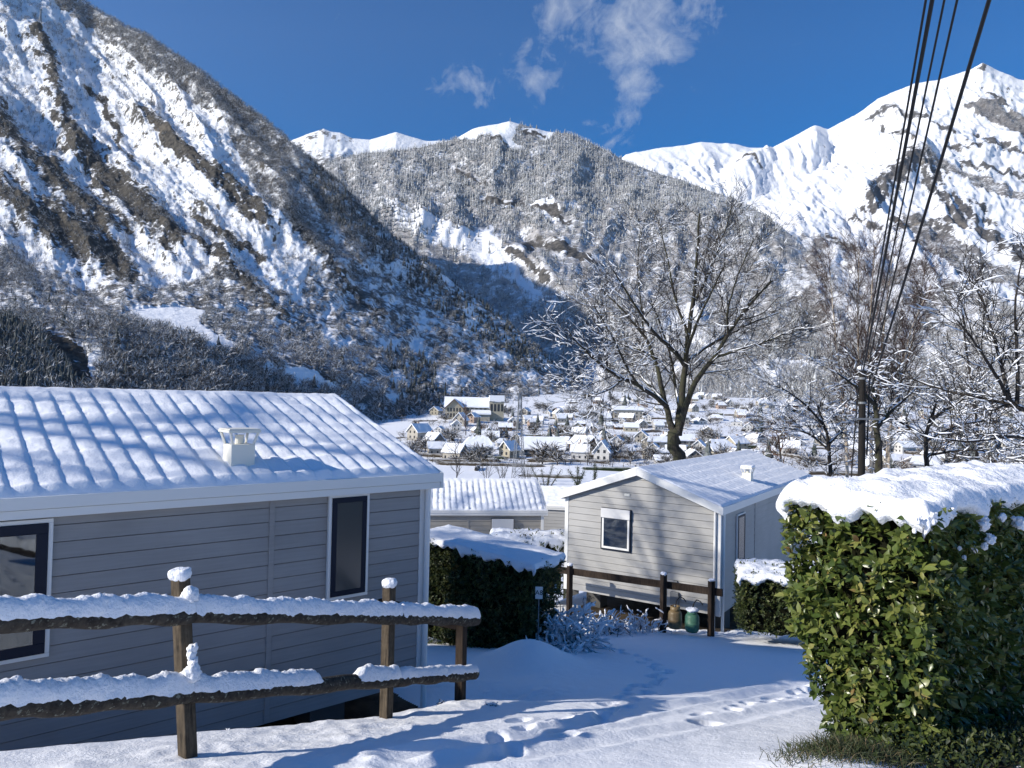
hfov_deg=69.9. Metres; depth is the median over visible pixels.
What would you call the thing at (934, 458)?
house
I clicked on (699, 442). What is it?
house
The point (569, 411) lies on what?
bare tree
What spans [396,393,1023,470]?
undergrowth
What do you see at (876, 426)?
bare tree
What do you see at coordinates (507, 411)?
bare tree
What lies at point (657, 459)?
house
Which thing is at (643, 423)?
house
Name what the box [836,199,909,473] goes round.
birch tree
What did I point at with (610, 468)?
garden hedge
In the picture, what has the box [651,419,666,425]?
house
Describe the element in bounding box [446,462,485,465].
garden hedge
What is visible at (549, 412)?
house
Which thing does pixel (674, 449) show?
bare tree
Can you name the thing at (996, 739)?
undergrowth
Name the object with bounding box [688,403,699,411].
house
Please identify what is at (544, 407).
bare tree
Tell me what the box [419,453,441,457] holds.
garden hedge
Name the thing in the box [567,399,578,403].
house
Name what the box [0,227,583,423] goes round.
woods
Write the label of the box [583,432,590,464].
bare tree
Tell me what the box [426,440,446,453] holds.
house
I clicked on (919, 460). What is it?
house
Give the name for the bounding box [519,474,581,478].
field hedge
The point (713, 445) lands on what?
house
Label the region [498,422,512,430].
house
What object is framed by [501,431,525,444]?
bare tree
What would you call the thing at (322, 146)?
mountain
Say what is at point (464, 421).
bare tree
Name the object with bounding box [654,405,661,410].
house
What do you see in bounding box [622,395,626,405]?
fir tree
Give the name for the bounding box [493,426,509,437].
bare tree
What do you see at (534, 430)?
bare tree
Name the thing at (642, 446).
bare tree
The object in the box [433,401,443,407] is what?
bare tree
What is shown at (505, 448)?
house
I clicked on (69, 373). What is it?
fir woods
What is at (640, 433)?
house
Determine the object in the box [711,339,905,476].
bare tree
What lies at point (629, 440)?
bare tree
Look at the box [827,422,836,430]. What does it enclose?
house
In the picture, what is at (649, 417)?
house
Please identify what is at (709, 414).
bare tree
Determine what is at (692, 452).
house
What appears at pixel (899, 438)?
house
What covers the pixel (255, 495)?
mobile home
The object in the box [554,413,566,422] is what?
house
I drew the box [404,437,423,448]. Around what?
bare tree
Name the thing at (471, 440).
house
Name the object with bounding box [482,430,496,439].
bare tree
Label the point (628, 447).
house
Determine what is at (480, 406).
school building
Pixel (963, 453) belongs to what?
bare tree
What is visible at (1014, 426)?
house
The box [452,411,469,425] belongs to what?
house
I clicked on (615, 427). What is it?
house
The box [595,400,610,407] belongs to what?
bare tree
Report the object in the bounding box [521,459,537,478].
bare tree
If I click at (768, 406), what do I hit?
house
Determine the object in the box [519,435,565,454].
house
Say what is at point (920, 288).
birch tree
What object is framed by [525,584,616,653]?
snowy shrub
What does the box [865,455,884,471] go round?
house
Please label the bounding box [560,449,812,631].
mobile home
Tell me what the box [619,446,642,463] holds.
bare tree
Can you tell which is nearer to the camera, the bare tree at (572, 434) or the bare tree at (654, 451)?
the bare tree at (654, 451)
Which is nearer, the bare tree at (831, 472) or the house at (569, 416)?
the bare tree at (831, 472)
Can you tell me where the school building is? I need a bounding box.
[444,395,504,420]
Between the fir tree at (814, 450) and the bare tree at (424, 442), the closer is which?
the bare tree at (424, 442)
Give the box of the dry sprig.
[485,702,497,706]
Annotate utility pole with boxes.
[851,366,881,476]
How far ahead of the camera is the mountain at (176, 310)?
1008.98 m
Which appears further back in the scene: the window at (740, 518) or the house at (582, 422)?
the house at (582, 422)
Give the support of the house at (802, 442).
on the ground at (732, 696)
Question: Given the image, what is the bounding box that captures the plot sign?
[535,587,542,639]
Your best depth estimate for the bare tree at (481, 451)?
288.59 m
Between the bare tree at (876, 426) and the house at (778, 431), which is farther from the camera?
the house at (778, 431)
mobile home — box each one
[0,386,443,750]
[430,478,547,533]
[541,485,578,598]
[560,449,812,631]
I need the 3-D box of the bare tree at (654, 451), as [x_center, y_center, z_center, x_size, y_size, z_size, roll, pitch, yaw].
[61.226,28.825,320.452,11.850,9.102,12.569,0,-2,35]
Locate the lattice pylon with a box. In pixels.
[511,392,527,478]
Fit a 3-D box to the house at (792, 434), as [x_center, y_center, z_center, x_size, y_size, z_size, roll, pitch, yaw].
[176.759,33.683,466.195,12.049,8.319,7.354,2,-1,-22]
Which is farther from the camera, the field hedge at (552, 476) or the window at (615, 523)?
the field hedge at (552, 476)
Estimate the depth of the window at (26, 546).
5.92 m
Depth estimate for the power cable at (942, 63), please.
10.60 m
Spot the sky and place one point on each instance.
(624, 76)
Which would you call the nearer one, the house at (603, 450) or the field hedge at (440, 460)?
the field hedge at (440, 460)
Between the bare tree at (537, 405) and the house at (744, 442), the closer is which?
the house at (744, 442)
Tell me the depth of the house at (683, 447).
353.70 m
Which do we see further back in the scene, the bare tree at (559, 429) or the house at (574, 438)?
the bare tree at (559, 429)
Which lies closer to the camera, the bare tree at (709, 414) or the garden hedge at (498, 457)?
the garden hedge at (498, 457)
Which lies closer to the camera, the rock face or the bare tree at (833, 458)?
the bare tree at (833, 458)
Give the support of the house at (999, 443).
on the ground at (732, 696)
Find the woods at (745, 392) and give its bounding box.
[328,126,893,398]
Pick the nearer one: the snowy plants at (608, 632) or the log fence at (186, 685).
the log fence at (186, 685)
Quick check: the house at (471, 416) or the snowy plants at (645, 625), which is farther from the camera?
the house at (471, 416)
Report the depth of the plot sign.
11.53 m
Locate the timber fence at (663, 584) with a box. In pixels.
[557,562,722,636]
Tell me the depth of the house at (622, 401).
760.89 m
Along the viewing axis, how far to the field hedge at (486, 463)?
281.55 m
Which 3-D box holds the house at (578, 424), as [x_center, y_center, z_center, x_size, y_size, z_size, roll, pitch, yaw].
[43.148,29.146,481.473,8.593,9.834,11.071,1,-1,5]
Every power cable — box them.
[861,0,926,369]
[862,0,934,374]
[864,0,945,382]
[866,0,957,392]
[868,0,990,395]
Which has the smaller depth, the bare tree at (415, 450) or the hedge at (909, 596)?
the hedge at (909, 596)
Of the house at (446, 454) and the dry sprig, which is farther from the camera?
the house at (446, 454)
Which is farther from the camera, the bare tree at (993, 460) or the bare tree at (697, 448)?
the bare tree at (697, 448)
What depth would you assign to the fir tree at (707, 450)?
291.72 m
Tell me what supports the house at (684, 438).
on the ground at (732, 696)
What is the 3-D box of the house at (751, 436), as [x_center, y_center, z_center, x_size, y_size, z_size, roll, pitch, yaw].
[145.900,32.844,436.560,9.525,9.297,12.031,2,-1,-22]
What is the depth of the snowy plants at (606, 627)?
15.74 m
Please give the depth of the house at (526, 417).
536.71 m
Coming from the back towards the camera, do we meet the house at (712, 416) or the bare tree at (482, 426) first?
the house at (712, 416)
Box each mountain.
[0,0,579,420]
[290,129,449,165]
[323,121,855,394]
[583,63,1023,408]
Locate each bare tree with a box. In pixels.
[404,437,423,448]
[407,442,428,456]
[416,434,437,449]
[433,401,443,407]
[436,410,452,420]
[440,424,460,441]
[442,430,466,477]
[459,400,474,434]
[461,440,500,461]
[461,448,480,461]
[475,422,488,428]
[475,454,498,477]
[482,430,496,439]
[483,419,496,439]
[492,453,514,477]
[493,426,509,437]
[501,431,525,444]
[504,405,517,416]
[517,166,846,465]
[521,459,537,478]
[525,425,540,433]
[525,441,562,463]
[529,421,542,427]
[531,402,544,408]
[531,440,570,458]
[532,455,546,462]
[540,402,553,409]
[545,446,572,464]
[546,424,571,435]
[562,404,579,412]
[563,426,583,437]
[578,412,591,420]
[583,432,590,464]
[589,435,618,453]
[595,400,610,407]
[603,434,633,459]
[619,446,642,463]
[623,435,634,443]
[636,433,657,461]
[638,443,664,459]
[652,452,672,463]
[684,443,704,452]
[690,435,706,442]
[695,425,714,439]
[700,404,708,410]
[700,427,726,439]
[704,410,717,417]
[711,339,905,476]
[712,442,733,453]
[734,403,752,412]
[747,414,800,463]
[759,435,785,452]
[781,416,798,426]
[782,446,802,453]
[785,446,827,470]
[789,330,949,472]
[816,435,835,444]
[819,346,1023,465]
[831,454,844,462]
[851,223,1023,463]
[881,435,895,450]
[883,456,904,468]
[897,459,915,468]
[908,434,923,448]
[918,441,947,454]
[919,271,1023,463]
[940,452,965,463]
[941,425,958,437]
[951,447,970,460]
[970,452,1019,463]
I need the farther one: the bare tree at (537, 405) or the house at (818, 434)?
the bare tree at (537, 405)
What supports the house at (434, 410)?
on the ground at (732, 696)
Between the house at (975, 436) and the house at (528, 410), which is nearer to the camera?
the house at (975, 436)
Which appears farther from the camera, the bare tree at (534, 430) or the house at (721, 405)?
the house at (721, 405)
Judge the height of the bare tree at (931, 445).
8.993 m
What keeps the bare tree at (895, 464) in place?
on the ground at (732, 696)
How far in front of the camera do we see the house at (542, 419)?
529.87 m
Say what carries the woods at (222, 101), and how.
on the mountain at (176, 310)
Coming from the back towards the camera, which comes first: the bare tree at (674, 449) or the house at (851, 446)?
the house at (851, 446)
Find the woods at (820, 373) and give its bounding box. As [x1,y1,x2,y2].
[599,98,1023,407]
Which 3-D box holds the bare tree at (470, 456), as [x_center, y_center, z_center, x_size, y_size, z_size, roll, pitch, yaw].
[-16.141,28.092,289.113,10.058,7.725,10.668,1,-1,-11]
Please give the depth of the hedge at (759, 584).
14.19 m
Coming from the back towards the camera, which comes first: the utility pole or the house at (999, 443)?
the house at (999, 443)
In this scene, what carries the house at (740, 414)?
on the ground at (732, 696)
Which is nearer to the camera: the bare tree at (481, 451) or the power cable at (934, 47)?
the power cable at (934, 47)
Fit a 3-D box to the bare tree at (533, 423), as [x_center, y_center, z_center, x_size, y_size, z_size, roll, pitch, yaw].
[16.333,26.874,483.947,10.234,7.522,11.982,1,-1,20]
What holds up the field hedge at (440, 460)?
on the ground at (732, 696)
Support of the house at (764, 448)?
on the ground at (732, 696)
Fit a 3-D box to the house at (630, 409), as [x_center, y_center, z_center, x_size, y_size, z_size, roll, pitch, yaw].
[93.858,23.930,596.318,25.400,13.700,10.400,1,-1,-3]
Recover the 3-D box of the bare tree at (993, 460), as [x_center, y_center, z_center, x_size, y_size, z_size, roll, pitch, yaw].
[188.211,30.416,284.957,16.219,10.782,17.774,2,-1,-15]
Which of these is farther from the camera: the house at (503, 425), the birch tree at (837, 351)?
the house at (503, 425)
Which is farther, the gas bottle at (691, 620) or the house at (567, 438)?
the house at (567, 438)
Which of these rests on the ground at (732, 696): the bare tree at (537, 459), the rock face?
the bare tree at (537, 459)
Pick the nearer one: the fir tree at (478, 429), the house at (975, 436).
the house at (975, 436)
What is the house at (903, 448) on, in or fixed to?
on the ground at (732, 696)
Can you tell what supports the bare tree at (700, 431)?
on the ground at (732, 696)
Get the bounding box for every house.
[405,422,433,439]
[422,430,447,449]
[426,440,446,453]
[429,406,442,414]
[434,425,445,432]
[441,442,468,458]
[451,418,461,430]
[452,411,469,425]
[463,435,494,455]
[467,411,480,422]
[481,430,499,441]
[495,437,505,446]
[497,439,520,457]
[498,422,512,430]
[507,416,516,424]
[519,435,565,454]
[520,407,530,414]
[521,414,533,423]
[526,417,535,425]
[533,416,544,424]
[544,409,552,416]
[552,408,563,417]
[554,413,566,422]
[560,435,570,446]
[563,413,573,419]
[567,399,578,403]
[567,434,598,450]
[570,442,590,458]
[571,426,587,434]
[572,421,583,426]
[574,420,585,426]
[588,423,598,432]
[592,438,613,460]
[593,397,602,403]
[598,413,611,421]
[603,421,613,428]
[610,434,623,444]
[611,405,643,418]
[613,423,622,429]
[615,443,635,453]
[618,398,629,403]
[618,412,635,420]
[618,417,625,423]
[622,422,639,431]
[633,429,648,442]
[636,419,648,427]
[638,401,648,407]
[642,435,666,447]
[642,447,668,458]
[645,413,651,421]
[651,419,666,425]
[652,420,664,429]
[652,454,668,463]
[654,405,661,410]
[665,412,689,423]
[665,444,686,453]
[679,433,695,444]
[685,448,702,458]
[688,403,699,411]
[690,417,707,424]
[691,438,705,455]
[705,437,736,447]
[708,414,723,420]
[710,442,729,453]
[712,393,721,399]
[715,401,726,408]
[725,399,733,406]
[726,434,749,448]
[731,417,741,425]
[734,409,747,416]
[736,412,745,417]
[743,423,750,431]
[745,431,769,442]
[755,399,764,405]
[755,445,775,454]
[764,401,774,407]
[770,425,787,432]
[779,430,799,438]
[780,439,800,454]
[785,436,805,446]
[803,420,820,427]
[815,432,830,446]
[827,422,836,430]
[843,425,857,436]
[848,440,874,453]
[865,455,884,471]
[882,454,899,462]
[891,431,907,437]
[892,439,917,453]
[896,435,912,440]
[898,416,910,424]
[900,454,939,468]
[917,408,930,415]
[921,432,940,444]
[928,451,944,460]
[929,456,943,464]
[961,435,992,448]
[997,439,1017,450]
[1006,423,1023,430]
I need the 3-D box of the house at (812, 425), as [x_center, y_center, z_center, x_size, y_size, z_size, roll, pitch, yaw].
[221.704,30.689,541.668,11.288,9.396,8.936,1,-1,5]
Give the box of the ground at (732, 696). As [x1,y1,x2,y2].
[0,388,1023,767]
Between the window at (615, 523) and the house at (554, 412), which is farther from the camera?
the house at (554, 412)
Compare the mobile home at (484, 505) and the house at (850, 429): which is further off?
the house at (850, 429)
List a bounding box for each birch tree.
[795,227,873,477]
[816,209,888,405]
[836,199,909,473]
[847,213,931,429]
[867,234,956,468]
[882,236,961,467]
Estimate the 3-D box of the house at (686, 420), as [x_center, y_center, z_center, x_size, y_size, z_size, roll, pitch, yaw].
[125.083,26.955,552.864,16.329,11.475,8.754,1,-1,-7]
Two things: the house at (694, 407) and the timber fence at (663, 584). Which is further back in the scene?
the house at (694, 407)
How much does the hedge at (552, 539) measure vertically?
1.834 m
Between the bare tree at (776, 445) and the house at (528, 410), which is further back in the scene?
the house at (528, 410)
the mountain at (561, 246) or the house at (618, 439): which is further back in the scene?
the mountain at (561, 246)
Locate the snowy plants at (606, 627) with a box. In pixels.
[588,606,645,636]
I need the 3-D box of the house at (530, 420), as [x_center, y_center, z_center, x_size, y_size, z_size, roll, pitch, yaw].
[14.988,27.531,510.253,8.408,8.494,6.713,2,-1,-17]
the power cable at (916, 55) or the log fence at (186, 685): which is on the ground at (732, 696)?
the log fence at (186, 685)
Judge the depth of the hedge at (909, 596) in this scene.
4.98 m
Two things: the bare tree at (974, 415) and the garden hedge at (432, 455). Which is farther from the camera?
the garden hedge at (432, 455)
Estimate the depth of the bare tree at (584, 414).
548.78 m
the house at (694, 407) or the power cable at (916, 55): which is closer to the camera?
the power cable at (916, 55)
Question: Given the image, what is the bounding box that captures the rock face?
[832,96,1023,229]
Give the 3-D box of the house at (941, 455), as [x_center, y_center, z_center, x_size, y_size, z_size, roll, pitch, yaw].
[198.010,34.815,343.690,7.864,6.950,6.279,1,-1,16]
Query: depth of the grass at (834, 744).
4.22 m
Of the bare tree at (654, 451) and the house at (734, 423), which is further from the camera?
the house at (734, 423)
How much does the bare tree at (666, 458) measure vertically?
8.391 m
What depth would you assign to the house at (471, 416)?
527.69 m
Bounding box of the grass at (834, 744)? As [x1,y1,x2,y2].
[759,729,947,767]
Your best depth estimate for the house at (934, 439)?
443.31 m
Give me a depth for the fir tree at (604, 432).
393.34 m
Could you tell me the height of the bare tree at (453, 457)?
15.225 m
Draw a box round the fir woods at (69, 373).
[0,156,557,416]
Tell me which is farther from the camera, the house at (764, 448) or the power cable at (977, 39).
the house at (764, 448)
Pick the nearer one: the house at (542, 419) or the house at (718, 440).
the house at (718, 440)
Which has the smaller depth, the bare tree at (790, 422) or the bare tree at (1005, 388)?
the bare tree at (1005, 388)
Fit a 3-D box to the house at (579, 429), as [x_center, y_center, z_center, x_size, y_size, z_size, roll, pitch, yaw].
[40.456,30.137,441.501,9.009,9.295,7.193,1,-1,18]
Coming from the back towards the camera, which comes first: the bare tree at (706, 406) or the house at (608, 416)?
the bare tree at (706, 406)
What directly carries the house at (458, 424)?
on the ground at (732, 696)
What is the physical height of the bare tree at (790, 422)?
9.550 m
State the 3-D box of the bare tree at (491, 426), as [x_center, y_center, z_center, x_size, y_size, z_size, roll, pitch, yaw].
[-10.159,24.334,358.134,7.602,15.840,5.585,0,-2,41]
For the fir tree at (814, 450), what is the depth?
358.21 m
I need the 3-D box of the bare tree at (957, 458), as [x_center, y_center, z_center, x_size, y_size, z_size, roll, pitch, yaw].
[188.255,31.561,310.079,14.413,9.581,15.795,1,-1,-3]
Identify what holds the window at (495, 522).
in the mobile home at (484, 505)
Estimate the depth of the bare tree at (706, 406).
695.53 m
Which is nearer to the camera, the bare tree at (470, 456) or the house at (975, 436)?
the bare tree at (470, 456)
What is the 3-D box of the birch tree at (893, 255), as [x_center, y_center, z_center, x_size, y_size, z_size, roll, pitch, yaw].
[17.752,1.301,35.235,3.862,19.417,3.003,2,-1,-13]
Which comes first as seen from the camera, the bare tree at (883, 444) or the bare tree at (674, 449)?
the bare tree at (674, 449)
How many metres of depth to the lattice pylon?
219.71 m
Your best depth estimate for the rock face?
5347.41 m
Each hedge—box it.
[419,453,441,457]
[427,524,565,648]
[429,458,478,461]
[435,461,544,466]
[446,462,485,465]
[448,457,501,461]
[483,456,507,458]
[489,527,566,597]
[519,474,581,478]
[526,458,610,463]
[582,467,630,470]
[589,454,635,458]
[732,558,818,638]
[774,460,1023,762]
[776,452,802,458]
[808,471,868,474]
[824,472,866,475]
[905,451,920,454]
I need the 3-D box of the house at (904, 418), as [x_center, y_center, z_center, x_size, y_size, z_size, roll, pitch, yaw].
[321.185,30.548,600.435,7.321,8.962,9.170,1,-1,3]
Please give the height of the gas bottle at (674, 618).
0.634 m
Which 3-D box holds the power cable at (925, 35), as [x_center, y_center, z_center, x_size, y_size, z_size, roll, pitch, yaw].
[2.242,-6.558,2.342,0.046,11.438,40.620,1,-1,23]
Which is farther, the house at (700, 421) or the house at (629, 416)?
the house at (629, 416)
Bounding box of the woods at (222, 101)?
[0,0,470,300]
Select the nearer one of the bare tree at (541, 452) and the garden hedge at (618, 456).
the bare tree at (541, 452)
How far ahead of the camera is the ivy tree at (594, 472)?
219.96 m
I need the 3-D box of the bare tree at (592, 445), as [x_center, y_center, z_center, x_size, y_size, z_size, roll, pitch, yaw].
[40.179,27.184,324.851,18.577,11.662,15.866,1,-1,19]
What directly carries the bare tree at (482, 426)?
on the ground at (732, 696)
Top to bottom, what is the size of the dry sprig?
0.076 m
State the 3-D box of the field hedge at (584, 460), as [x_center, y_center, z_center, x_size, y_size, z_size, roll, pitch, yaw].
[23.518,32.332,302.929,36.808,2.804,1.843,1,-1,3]
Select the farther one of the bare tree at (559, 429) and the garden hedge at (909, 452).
the bare tree at (559, 429)
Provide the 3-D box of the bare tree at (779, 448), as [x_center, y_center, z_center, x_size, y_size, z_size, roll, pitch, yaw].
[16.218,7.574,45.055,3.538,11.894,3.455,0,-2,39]
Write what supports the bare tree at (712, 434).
on the ground at (732, 696)
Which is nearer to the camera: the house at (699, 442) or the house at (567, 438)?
the house at (699, 442)
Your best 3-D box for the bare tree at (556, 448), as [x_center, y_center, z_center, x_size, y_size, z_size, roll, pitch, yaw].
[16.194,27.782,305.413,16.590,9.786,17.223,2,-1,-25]
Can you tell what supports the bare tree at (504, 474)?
on the ground at (732, 696)
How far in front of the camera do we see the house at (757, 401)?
764.31 m
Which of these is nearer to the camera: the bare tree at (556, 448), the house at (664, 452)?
the bare tree at (556, 448)
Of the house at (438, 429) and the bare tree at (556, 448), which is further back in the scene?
the house at (438, 429)
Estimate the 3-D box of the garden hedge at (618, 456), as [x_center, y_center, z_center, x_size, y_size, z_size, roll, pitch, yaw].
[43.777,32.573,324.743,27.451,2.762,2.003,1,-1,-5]
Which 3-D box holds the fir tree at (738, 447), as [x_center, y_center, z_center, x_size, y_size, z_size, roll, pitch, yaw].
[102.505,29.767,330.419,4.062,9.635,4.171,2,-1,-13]
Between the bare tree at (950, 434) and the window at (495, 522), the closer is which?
the window at (495, 522)
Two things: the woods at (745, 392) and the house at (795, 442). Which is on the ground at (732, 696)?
the house at (795, 442)
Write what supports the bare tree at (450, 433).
on the ground at (732, 696)
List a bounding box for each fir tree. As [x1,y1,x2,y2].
[475,417,480,434]
[597,409,604,424]
[600,426,607,440]
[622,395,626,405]
[704,438,711,455]
[737,440,740,450]
[765,441,773,457]
[811,439,817,455]
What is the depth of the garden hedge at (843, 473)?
267.64 m
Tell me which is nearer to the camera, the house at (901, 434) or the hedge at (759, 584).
the hedge at (759, 584)
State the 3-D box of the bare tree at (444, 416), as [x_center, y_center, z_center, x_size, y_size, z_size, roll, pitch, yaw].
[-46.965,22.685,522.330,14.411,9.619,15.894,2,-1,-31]
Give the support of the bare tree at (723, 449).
on the ground at (732, 696)
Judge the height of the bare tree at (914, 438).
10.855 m
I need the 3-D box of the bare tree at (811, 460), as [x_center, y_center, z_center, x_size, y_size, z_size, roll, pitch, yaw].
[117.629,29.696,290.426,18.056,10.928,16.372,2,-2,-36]
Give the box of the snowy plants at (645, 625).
[606,607,672,634]
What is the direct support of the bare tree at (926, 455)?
on the ground at (732, 696)
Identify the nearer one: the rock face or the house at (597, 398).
the house at (597, 398)
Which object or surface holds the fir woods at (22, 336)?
on the mountain at (176, 310)
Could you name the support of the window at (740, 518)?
in the mobile home at (699, 521)
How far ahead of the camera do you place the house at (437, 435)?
345.57 m
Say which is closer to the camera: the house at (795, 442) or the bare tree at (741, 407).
the house at (795, 442)
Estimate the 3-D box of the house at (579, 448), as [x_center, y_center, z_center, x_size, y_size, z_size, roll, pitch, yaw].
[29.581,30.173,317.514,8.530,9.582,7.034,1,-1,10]
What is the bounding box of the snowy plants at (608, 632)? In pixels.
[571,607,630,636]
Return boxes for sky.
[86,0,1023,156]
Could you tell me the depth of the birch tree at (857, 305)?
34.06 m
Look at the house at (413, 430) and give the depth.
395.60 m
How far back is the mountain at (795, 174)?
5172.10 m
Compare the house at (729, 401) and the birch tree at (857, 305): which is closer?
the birch tree at (857, 305)
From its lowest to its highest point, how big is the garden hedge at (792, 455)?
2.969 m
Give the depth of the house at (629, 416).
575.02 m
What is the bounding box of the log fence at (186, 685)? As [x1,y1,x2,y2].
[0,567,480,758]
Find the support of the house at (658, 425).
on the ground at (732, 696)
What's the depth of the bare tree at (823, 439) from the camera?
396.69 m
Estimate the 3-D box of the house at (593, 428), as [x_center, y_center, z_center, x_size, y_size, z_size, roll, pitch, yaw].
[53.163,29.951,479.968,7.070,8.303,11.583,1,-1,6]
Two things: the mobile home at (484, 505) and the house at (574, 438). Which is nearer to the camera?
the mobile home at (484, 505)
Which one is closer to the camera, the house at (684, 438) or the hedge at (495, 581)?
the hedge at (495, 581)
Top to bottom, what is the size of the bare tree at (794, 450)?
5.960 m
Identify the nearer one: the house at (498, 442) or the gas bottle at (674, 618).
the gas bottle at (674, 618)
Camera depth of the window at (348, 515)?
7.76 m
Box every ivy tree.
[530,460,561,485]
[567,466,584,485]
[593,463,597,479]
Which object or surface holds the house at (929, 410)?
on the ground at (732, 696)
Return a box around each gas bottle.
[668,596,685,629]
[685,599,702,632]
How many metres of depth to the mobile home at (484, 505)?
25.51 m
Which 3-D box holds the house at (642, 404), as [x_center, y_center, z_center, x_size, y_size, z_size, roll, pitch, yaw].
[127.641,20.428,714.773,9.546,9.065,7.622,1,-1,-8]
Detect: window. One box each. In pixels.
[0,518,53,664]
[325,493,369,600]
[491,518,513,528]
[600,507,631,552]
[736,512,745,558]
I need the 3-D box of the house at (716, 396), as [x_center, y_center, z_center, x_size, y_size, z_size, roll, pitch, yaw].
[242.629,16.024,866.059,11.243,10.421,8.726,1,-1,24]
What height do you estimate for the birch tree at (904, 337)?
17.448 m
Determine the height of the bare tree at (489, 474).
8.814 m
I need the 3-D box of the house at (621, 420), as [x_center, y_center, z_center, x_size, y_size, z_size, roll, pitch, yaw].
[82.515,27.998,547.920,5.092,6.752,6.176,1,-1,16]
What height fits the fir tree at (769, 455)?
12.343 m
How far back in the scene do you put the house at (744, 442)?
376.20 m
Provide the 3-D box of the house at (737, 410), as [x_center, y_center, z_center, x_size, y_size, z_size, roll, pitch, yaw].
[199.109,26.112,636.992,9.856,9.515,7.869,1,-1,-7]
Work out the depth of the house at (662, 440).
369.78 m
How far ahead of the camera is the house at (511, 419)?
513.25 m
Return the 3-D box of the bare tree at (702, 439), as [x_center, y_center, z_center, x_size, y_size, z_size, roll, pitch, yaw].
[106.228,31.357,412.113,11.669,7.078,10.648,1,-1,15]
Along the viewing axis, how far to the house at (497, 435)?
401.99 m
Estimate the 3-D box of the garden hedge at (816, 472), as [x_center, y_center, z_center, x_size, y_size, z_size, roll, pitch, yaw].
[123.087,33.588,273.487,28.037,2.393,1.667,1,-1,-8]
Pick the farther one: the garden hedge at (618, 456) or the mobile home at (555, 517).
the garden hedge at (618, 456)
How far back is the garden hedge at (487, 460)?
297.96 m
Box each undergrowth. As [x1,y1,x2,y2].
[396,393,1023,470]
[786,709,1023,767]
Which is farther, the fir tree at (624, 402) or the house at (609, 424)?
the fir tree at (624, 402)
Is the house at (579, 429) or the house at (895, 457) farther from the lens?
the house at (579, 429)
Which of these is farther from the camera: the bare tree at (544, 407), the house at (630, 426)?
the bare tree at (544, 407)
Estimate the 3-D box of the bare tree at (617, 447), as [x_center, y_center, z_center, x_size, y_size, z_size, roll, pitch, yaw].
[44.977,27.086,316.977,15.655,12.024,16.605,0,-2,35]
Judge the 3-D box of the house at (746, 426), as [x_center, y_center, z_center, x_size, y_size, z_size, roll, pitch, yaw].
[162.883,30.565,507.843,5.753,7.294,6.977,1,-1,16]
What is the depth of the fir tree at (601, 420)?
525.70 m
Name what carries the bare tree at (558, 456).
on the ground at (732, 696)
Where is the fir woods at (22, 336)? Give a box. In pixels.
[0,312,67,384]

